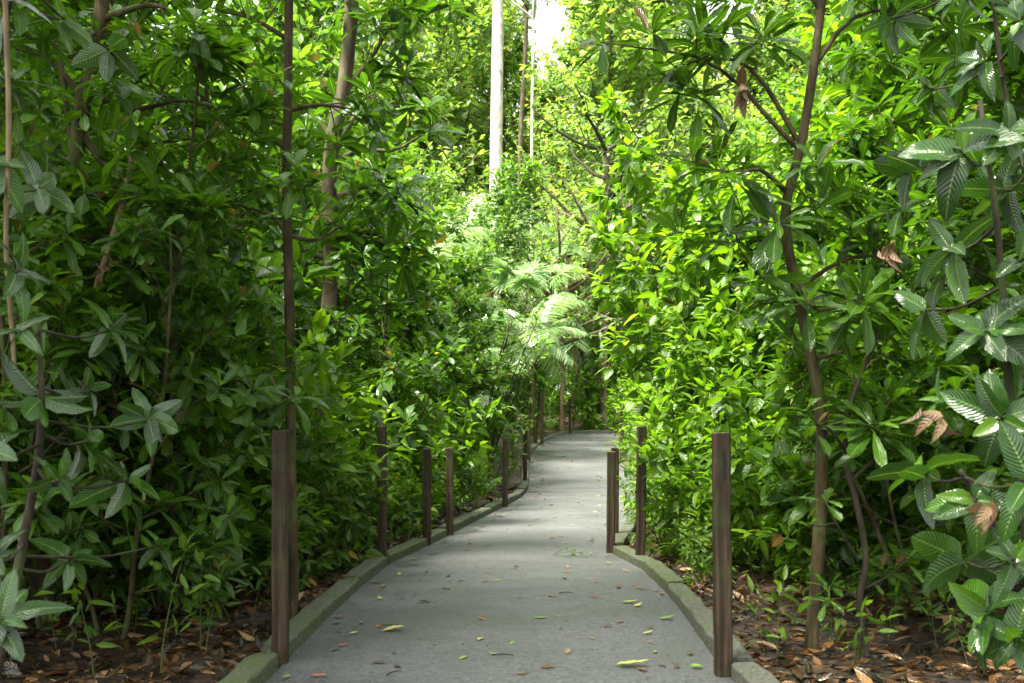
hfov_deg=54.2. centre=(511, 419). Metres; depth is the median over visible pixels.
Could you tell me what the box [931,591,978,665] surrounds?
seedling
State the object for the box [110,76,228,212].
rosette shrub
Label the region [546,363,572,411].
fine leaved shrub
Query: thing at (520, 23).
emergent tree
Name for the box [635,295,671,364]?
fine leaved shrub
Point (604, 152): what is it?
dark trunk tree
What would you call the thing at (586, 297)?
curved trunk tree
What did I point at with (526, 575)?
path debris
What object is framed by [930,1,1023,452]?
rosette shrub
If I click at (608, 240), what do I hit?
lime leaved shrub
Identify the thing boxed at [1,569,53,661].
seedling
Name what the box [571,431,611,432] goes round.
kerb beam
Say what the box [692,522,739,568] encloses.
seedling
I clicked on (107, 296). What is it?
broad leaved shrub
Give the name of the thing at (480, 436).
leafy undershrub
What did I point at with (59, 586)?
seedling
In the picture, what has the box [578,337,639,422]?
fine leaved shrub
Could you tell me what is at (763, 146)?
slender tree
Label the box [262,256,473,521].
rosette shrub
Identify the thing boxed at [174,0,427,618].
straight sapling
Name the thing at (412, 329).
lime leaved shrub
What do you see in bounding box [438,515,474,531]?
kerb beam
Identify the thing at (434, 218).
fine leaved shrub
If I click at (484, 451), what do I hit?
paddle leaf plant
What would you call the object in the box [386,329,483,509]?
lime leaved shrub
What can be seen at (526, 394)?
fine leaved shrub
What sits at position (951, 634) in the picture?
seedling
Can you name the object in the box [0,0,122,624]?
rosette shrub
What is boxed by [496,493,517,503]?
kerb beam
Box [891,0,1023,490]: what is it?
rosette shrub
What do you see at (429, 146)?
forest tree
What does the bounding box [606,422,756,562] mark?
wide leaved shrub
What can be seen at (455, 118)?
forest tree
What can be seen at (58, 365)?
rosette shrub
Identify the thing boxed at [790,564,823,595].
seedling
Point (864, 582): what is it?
sapling
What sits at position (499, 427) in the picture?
leafy undershrub
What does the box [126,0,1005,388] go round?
sky
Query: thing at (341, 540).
leafy undershrub
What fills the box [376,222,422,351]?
rosette shrub
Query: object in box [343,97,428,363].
fine leaved shrub
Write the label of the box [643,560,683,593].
kerb beam
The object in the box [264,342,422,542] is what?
wide leaved shrub
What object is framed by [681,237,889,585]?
lime leaved shrub
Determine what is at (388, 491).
leafy undershrub
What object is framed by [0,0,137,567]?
rosette shrub
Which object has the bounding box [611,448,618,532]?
wooden post
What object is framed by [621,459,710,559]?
leafy undershrub
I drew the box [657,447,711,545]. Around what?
leafy undershrub
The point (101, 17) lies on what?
leaning tree
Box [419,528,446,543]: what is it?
kerb beam
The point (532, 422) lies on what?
leafy undershrub
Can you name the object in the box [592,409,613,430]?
leafy undershrub
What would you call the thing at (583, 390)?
fine leaved shrub
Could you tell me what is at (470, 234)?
feather palm
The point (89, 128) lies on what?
rosette shrub
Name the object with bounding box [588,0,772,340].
emergent tree
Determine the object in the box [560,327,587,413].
fine leaved shrub
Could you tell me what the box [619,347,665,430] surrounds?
wide leaved shrub
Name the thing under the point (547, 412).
leafy undershrub
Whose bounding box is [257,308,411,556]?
wide leaved shrub
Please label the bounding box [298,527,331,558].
seedling
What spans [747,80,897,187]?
lime leaved shrub
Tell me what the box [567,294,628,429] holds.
fine leaved shrub
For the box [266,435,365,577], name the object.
leafy undershrub
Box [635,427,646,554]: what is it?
wooden post
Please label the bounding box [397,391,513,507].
wide leaved shrub
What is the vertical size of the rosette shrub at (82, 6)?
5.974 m
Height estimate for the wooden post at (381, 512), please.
1.424 m
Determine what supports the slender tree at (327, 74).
on the ground at (198, 676)
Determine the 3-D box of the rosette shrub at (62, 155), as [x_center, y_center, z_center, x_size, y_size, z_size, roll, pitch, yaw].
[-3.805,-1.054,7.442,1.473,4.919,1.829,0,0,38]
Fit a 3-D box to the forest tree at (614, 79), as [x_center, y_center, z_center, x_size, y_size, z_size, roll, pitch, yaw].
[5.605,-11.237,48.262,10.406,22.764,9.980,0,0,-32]
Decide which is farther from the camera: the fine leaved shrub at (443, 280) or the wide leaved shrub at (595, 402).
the wide leaved shrub at (595, 402)
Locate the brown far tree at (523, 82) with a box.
[504,0,548,413]
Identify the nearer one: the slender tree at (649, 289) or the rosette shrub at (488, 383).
the rosette shrub at (488, 383)
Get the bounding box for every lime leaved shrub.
[258,261,363,386]
[331,351,419,524]
[341,283,433,422]
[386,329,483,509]
[434,321,487,486]
[454,366,498,465]
[578,84,751,527]
[585,159,787,534]
[639,234,765,449]
[651,87,948,543]
[657,269,812,565]
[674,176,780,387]
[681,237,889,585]
[707,155,746,253]
[722,108,873,474]
[735,14,986,308]
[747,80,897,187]
[748,262,895,556]
[778,0,1023,303]
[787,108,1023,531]
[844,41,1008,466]
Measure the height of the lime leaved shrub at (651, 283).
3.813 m
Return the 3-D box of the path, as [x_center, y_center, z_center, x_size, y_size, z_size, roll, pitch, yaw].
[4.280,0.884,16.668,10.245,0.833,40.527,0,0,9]
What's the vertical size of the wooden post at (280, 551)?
1.395 m
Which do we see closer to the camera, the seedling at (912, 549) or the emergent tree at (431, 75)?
the seedling at (912, 549)
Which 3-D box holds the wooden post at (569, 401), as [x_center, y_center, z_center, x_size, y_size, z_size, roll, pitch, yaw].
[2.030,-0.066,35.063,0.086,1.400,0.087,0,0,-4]
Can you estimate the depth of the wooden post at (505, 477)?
14.98 m
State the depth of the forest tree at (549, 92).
62.90 m
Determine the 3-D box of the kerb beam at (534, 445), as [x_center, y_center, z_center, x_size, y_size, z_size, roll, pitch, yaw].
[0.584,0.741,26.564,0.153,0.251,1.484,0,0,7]
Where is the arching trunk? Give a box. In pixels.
[553,373,615,428]
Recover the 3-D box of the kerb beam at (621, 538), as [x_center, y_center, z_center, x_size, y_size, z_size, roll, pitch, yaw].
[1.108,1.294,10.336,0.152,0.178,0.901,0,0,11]
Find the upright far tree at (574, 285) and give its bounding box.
[492,200,654,430]
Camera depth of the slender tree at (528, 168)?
28.97 m
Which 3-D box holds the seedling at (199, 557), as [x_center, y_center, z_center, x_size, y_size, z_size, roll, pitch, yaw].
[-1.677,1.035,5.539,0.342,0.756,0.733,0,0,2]
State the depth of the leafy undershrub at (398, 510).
10.62 m
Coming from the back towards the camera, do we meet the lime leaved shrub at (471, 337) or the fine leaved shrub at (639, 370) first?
the fine leaved shrub at (639, 370)
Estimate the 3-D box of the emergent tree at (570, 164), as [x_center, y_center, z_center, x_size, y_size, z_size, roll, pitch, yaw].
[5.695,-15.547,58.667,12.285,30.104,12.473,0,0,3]
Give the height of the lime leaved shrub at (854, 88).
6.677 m
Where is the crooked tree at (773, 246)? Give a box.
[565,0,990,652]
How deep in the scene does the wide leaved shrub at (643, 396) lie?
22.97 m
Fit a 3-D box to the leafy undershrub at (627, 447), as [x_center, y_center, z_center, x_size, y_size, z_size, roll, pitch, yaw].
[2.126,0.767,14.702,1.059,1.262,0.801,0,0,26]
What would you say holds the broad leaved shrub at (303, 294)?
on the ground at (198, 676)
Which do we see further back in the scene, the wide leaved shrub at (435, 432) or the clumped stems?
the clumped stems
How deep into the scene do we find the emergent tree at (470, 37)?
61.88 m
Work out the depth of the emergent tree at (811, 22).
65.50 m
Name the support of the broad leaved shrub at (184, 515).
on the ground at (198, 676)
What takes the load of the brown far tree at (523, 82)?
on the ground at (198, 676)
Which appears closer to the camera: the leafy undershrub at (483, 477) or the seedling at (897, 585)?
the seedling at (897, 585)
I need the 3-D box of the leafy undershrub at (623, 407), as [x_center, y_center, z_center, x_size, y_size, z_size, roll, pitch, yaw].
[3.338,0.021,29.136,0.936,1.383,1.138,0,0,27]
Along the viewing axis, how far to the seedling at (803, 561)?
7.34 m
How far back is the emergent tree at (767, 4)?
59.84 m
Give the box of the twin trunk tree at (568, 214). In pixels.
[494,127,708,430]
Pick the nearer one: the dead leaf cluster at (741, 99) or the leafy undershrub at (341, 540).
the dead leaf cluster at (741, 99)
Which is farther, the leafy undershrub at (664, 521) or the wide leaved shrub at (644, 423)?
the wide leaved shrub at (644, 423)
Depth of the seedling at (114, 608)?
5.86 m
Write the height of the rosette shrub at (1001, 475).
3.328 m
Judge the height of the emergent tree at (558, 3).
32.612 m
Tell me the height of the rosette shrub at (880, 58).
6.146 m
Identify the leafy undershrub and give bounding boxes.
[209,415,270,560]
[239,483,321,594]
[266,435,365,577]
[296,424,389,554]
[300,453,401,571]
[338,453,439,545]
[343,446,404,531]
[366,389,452,513]
[387,463,442,536]
[390,464,444,523]
[416,467,469,517]
[425,431,467,501]
[435,455,473,498]
[443,440,495,506]
[454,451,501,498]
[459,432,494,462]
[463,404,537,489]
[476,422,497,448]
[480,407,509,456]
[519,409,539,434]
[520,392,550,430]
[532,401,554,430]
[574,403,594,429]
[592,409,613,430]
[605,435,657,520]
[611,398,630,439]
[617,437,635,469]
[617,463,700,545]
[618,411,643,464]
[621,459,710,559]
[647,492,695,537]
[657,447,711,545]
[671,504,749,572]
[676,531,738,586]
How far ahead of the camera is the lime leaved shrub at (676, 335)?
16.04 m
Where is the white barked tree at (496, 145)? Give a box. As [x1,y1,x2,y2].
[490,0,503,297]
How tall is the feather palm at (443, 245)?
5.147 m
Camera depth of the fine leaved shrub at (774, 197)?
15.36 m
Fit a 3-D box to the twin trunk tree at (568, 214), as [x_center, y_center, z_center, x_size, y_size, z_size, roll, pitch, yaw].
[3.899,-5.487,38.612,8.032,12.127,6.733,0,0,12]
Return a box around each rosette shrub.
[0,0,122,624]
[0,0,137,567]
[0,0,142,287]
[0,1,102,327]
[0,119,247,628]
[0,125,204,451]
[0,160,285,639]
[0,209,283,598]
[0,237,192,577]
[2,7,338,616]
[2,31,122,252]
[90,121,299,516]
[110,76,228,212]
[183,156,321,417]
[186,234,277,358]
[227,200,301,353]
[250,203,416,542]
[251,227,453,495]
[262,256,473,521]
[263,264,385,367]
[348,226,505,468]
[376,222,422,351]
[709,116,941,448]
[711,128,1023,531]
[725,238,1014,611]
[822,0,1023,438]
[826,1,1023,490]
[836,85,931,193]
[870,285,1023,605]
[882,65,970,229]
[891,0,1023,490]
[927,348,1009,541]
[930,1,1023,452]
[951,87,1013,263]
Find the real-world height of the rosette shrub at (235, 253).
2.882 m
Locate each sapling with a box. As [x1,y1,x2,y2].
[134,23,302,590]
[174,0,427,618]
[784,329,923,655]
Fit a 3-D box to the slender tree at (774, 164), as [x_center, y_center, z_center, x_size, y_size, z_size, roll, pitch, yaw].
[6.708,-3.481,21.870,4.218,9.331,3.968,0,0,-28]
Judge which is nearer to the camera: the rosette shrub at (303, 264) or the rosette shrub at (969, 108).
the rosette shrub at (303, 264)
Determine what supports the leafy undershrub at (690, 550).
on the ground at (198, 676)
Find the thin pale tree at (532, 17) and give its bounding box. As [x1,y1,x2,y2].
[469,0,554,401]
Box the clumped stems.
[478,289,570,478]
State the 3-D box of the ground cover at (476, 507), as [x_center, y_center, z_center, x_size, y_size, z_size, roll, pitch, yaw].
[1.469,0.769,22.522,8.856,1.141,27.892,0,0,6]
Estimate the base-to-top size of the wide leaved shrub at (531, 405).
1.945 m
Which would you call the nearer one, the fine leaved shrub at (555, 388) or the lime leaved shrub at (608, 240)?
the lime leaved shrub at (608, 240)
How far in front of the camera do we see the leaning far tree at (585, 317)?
33.55 m
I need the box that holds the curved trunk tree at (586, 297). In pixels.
[508,213,661,430]
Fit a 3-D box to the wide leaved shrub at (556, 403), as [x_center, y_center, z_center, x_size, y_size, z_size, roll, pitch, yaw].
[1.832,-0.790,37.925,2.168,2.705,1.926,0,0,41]
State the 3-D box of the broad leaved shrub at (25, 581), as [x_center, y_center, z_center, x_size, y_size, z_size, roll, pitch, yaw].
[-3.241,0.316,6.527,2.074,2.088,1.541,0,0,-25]
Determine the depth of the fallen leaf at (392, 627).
6.15 m
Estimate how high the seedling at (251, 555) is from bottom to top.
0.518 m
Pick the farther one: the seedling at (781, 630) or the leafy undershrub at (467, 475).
the leafy undershrub at (467, 475)
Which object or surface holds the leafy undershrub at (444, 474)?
on the ground at (198, 676)
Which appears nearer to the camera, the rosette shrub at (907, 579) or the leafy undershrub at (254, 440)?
the rosette shrub at (907, 579)
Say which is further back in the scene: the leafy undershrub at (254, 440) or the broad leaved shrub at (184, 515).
the leafy undershrub at (254, 440)
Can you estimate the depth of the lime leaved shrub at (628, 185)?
11.41 m
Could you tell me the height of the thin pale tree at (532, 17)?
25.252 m
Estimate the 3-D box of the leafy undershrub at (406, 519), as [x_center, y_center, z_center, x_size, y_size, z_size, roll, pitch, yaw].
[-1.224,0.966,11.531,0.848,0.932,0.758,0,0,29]
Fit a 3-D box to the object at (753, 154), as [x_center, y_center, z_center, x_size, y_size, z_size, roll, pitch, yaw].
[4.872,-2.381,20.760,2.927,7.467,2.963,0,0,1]
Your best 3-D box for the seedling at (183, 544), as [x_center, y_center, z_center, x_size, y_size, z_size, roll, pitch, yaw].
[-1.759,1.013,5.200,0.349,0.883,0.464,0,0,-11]
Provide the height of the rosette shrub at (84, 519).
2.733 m
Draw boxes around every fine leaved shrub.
[222,6,370,397]
[248,165,467,443]
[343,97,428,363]
[357,245,515,456]
[380,256,505,444]
[381,239,465,366]
[384,252,480,371]
[468,362,534,440]
[493,334,558,433]
[497,347,536,415]
[538,360,578,420]
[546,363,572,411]
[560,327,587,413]
[566,351,613,422]
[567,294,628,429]
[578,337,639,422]
[611,355,657,410]
[631,300,659,361]
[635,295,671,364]
[639,308,667,389]
[658,203,716,354]
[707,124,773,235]
[744,184,816,222]
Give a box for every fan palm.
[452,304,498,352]
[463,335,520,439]
[479,256,589,442]
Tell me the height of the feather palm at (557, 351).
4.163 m
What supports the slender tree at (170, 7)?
on the ground at (198, 676)
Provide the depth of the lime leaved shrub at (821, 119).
10.24 m
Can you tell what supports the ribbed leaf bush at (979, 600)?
on the ground at (198, 676)
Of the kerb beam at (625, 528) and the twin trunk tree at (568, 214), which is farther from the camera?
the twin trunk tree at (568, 214)
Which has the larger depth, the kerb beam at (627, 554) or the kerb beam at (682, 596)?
the kerb beam at (627, 554)
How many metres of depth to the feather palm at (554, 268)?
32.99 m
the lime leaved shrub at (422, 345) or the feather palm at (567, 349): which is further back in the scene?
the feather palm at (567, 349)
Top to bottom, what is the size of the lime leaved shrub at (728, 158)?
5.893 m
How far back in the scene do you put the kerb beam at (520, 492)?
17.08 m
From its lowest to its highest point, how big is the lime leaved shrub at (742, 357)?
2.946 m
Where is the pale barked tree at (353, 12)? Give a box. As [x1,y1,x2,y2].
[242,0,479,559]
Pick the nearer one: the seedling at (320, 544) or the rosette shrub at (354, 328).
the seedling at (320, 544)
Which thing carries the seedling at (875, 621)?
on the ground at (198, 676)
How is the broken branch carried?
hanging from the leaning tree at (101, 17)
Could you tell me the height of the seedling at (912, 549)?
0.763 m
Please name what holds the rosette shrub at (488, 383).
on the ground at (198, 676)
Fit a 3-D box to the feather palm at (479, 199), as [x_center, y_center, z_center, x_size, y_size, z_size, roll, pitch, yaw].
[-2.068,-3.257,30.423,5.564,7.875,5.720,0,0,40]
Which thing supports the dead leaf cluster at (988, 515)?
hanging from the ribbed leaf bush at (979, 600)
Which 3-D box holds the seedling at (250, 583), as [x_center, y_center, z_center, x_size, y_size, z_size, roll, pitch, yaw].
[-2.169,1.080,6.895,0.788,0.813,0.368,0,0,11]
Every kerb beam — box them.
[218,652,277,682]
[261,598,333,656]
[319,578,359,610]
[344,556,386,586]
[387,538,426,565]
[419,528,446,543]
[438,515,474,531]
[467,507,491,520]
[484,501,501,511]
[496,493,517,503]
[513,489,524,498]
[518,484,527,491]
[530,443,538,449]
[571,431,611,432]
[613,545,654,570]
[615,533,627,545]
[619,524,634,540]
[624,516,635,531]
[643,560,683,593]
[667,583,704,617]
[687,606,753,662]
[731,662,779,682]
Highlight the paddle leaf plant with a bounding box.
[470,440,501,496]
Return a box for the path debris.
[267,446,713,682]
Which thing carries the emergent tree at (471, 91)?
on the ground at (198, 676)
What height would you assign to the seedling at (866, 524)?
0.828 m
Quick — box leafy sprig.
[553,545,588,555]
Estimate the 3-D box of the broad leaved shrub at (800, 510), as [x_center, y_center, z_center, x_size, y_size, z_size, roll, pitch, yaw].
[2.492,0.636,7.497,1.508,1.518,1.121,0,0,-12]
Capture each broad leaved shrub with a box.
[0,288,230,543]
[0,324,183,601]
[27,323,277,592]
[70,410,271,620]
[86,205,347,540]
[94,249,278,371]
[100,284,349,590]
[745,408,908,596]
[760,218,1022,549]
[826,267,1023,589]
[951,207,1023,525]
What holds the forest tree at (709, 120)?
on the ground at (198, 676)
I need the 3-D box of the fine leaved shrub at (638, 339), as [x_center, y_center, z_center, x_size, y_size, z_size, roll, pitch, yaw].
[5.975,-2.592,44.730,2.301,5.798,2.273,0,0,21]
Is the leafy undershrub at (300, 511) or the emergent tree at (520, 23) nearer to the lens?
the leafy undershrub at (300, 511)
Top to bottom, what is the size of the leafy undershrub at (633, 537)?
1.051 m
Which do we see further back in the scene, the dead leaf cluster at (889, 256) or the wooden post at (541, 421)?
the wooden post at (541, 421)
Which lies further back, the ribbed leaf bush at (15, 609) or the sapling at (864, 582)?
the sapling at (864, 582)
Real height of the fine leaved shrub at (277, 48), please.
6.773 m
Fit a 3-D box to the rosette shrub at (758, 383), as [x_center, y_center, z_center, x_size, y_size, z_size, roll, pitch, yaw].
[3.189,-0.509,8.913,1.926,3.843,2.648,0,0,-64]
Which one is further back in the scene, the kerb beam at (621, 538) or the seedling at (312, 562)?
the kerb beam at (621, 538)
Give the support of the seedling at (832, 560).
on the ground at (198, 676)
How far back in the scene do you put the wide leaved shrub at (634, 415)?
21.10 m
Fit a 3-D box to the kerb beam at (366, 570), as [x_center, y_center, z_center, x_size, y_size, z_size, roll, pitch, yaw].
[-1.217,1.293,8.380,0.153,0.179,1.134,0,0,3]
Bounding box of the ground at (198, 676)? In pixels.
[0,398,1023,682]
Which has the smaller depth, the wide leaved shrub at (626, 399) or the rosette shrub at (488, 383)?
the rosette shrub at (488, 383)
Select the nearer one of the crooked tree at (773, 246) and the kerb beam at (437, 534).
the crooked tree at (773, 246)
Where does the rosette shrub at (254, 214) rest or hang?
on the ground at (198, 676)
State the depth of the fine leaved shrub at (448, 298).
20.16 m
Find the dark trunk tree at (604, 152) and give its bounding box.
[527,74,710,430]
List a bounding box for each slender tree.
[12,0,176,222]
[18,0,277,237]
[55,1,239,161]
[86,0,213,312]
[164,0,428,311]
[168,0,360,248]
[385,141,500,362]
[448,151,553,365]
[527,180,632,425]
[583,168,679,422]
[734,66,850,183]
[760,76,839,164]
[778,0,942,199]
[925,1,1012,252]
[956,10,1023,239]
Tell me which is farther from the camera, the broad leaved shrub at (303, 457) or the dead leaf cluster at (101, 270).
the broad leaved shrub at (303, 457)
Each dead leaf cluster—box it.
[90,253,118,287]
[734,65,752,118]
[877,240,902,271]
[900,407,963,443]
[965,498,997,534]
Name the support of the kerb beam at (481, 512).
on the ground at (198, 676)
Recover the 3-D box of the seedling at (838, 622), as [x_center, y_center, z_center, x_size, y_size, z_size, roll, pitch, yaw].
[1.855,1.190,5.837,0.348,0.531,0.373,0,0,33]
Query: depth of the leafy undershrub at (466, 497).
13.52 m
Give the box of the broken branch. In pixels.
[87,149,136,309]
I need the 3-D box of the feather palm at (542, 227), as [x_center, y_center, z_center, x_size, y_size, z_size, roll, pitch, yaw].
[2.245,-4.097,39.533,6.760,9.308,6.577,0,0,15]
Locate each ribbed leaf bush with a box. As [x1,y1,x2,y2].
[0,0,138,218]
[0,232,182,681]
[863,0,1023,232]
[866,99,1023,673]
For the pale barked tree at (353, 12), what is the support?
on the ground at (198, 676)
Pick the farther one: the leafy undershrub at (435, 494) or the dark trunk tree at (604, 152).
the dark trunk tree at (604, 152)
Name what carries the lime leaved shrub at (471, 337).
on the ground at (198, 676)
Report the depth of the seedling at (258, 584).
6.44 m
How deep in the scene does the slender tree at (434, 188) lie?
23.06 m
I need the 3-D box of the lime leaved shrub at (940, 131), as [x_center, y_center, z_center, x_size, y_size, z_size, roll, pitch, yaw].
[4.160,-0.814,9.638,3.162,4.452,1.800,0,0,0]
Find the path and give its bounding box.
[266,433,733,682]
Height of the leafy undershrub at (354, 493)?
1.383 m
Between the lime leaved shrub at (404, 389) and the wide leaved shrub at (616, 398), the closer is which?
the lime leaved shrub at (404, 389)
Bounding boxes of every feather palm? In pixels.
[417,191,494,317]
[427,242,482,338]
[430,188,534,297]
[449,206,587,431]
[471,294,586,455]
[474,235,616,400]
[492,199,648,427]
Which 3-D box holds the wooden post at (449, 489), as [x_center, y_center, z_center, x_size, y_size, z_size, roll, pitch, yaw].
[-0.704,0.882,11.330,0.089,1.135,0.087,0,0,-2]
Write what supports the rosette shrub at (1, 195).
on the ground at (198, 676)
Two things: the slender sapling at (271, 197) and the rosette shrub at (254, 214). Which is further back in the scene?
the rosette shrub at (254, 214)
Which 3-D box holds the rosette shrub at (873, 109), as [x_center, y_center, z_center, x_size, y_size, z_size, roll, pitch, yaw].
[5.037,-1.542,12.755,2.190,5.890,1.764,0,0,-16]
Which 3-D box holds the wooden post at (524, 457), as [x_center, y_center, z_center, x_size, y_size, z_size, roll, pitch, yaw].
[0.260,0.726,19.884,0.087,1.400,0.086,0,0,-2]
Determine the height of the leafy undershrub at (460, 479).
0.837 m
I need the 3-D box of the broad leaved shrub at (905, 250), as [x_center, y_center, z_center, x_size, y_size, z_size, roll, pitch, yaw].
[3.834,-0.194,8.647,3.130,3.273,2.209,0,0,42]
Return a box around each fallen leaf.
[312,673,326,675]
[383,625,402,630]
[540,664,553,667]
[616,659,649,664]
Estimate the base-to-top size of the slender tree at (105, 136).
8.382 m
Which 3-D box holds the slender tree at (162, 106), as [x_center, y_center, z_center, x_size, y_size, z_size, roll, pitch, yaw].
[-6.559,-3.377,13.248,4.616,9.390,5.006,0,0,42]
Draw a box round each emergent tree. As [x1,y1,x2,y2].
[231,12,341,162]
[265,0,456,204]
[373,0,519,213]
[411,10,535,249]
[445,0,573,400]
[458,0,547,215]
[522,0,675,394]
[523,0,696,353]
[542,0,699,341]
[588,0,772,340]
[705,0,840,182]
[755,1,838,115]
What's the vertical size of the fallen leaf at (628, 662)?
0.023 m
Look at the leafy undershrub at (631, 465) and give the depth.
12.42 m
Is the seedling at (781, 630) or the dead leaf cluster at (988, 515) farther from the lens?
the seedling at (781, 630)
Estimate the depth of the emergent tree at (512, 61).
68.93 m
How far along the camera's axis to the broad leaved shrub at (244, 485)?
7.25 m
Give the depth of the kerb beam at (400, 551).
9.63 m
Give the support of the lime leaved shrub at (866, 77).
on the ground at (198, 676)
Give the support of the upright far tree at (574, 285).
on the ground at (198, 676)
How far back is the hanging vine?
3.60 m
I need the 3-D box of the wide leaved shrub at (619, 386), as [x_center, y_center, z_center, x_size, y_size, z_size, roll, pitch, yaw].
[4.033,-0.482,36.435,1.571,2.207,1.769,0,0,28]
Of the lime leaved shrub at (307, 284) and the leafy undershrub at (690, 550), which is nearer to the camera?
the leafy undershrub at (690, 550)
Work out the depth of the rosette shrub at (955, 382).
5.63 m
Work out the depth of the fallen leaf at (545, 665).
5.21 m
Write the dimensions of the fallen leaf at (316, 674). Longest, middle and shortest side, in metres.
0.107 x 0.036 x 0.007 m
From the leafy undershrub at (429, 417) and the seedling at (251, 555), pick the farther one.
the leafy undershrub at (429, 417)
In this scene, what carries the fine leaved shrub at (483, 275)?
on the ground at (198, 676)
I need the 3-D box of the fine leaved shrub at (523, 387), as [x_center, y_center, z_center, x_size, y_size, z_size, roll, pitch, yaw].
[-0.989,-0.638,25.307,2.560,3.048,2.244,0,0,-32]
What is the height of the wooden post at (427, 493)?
1.150 m
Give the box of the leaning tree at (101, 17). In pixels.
[0,0,281,624]
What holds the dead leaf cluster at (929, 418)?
attached to the ribbed leaf bush at (979, 600)
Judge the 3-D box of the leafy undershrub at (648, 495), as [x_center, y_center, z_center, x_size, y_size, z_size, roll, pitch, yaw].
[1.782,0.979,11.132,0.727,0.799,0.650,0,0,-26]
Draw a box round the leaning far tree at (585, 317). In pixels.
[492,222,659,434]
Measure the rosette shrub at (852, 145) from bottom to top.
4.326 m
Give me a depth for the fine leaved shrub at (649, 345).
38.76 m
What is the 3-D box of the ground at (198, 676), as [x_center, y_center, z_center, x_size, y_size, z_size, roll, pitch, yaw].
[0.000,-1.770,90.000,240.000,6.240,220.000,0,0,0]
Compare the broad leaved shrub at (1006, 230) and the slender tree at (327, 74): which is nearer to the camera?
the broad leaved shrub at (1006, 230)
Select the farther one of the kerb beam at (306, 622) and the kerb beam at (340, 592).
the kerb beam at (340, 592)
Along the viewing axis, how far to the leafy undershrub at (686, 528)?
8.61 m
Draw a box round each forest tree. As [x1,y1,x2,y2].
[302,58,368,219]
[339,35,489,328]
[405,57,475,206]
[502,61,590,374]
[520,0,713,376]
[617,35,780,292]
[710,6,800,183]
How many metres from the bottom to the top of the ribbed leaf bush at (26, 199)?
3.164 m
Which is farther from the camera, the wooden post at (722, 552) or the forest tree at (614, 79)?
the forest tree at (614, 79)
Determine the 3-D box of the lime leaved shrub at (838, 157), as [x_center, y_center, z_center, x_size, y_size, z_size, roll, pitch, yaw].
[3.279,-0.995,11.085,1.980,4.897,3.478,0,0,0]
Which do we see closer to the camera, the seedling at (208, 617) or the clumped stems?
the seedling at (208, 617)
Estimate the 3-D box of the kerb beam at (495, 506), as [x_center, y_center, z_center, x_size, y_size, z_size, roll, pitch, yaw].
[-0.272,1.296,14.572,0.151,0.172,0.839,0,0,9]
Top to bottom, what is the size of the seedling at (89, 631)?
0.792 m
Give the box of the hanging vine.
[2,0,16,389]
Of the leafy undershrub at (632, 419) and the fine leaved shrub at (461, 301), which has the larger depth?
the leafy undershrub at (632, 419)
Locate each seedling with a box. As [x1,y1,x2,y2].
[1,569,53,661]
[25,560,76,620]
[39,597,92,649]
[55,561,123,674]
[100,585,149,636]
[136,532,208,672]
[154,527,254,610]
[176,546,252,649]
[188,585,243,639]
[190,556,270,623]
[232,550,253,584]
[267,477,365,575]
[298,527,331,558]
[298,541,332,588]
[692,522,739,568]
[742,533,777,577]
[745,565,810,656]
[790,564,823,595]
[791,547,833,581]
[806,586,856,648]
[830,558,885,611]
[831,597,903,669]
[865,493,896,570]
[875,581,933,638]
[889,520,923,595]
[908,590,971,649]
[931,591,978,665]
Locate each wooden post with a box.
[271,430,289,668]
[377,423,386,556]
[423,449,430,545]
[446,448,453,535]
[502,438,507,506]
[523,421,526,479]
[527,409,529,462]
[540,399,543,443]
[568,398,570,433]
[606,452,614,553]
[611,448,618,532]
[620,410,623,463]
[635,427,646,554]
[712,433,732,678]
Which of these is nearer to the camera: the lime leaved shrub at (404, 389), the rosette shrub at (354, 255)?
the rosette shrub at (354, 255)
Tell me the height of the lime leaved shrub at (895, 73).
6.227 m
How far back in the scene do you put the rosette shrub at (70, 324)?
5.59 m
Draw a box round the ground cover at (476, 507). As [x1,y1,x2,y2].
[264,426,787,560]
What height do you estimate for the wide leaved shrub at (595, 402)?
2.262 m
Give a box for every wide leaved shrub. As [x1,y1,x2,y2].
[166,414,310,536]
[206,339,368,578]
[236,352,345,502]
[241,285,320,429]
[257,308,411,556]
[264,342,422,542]
[305,354,432,483]
[348,394,465,524]
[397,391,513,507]
[516,384,549,428]
[544,364,589,430]
[565,379,621,429]
[604,378,626,432]
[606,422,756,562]
[607,342,667,431]
[611,370,675,426]
[613,360,673,445]
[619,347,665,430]
[619,364,705,526]
[622,387,669,425]
[628,367,710,540]
[629,402,669,488]
[644,362,677,423]
[689,412,839,573]
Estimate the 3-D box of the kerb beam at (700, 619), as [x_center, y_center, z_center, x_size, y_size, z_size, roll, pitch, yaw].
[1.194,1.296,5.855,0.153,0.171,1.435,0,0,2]
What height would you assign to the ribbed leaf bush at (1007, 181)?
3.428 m
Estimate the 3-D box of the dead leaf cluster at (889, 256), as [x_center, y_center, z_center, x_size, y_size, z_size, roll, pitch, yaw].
[1.848,-0.800,4.896,0.105,0.161,0.101,0,0,0]
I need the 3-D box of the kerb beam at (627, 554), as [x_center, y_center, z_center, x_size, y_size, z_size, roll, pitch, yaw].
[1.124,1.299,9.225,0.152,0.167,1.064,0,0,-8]
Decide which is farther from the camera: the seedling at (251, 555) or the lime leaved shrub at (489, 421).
the lime leaved shrub at (489, 421)
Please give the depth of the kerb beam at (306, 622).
6.09 m

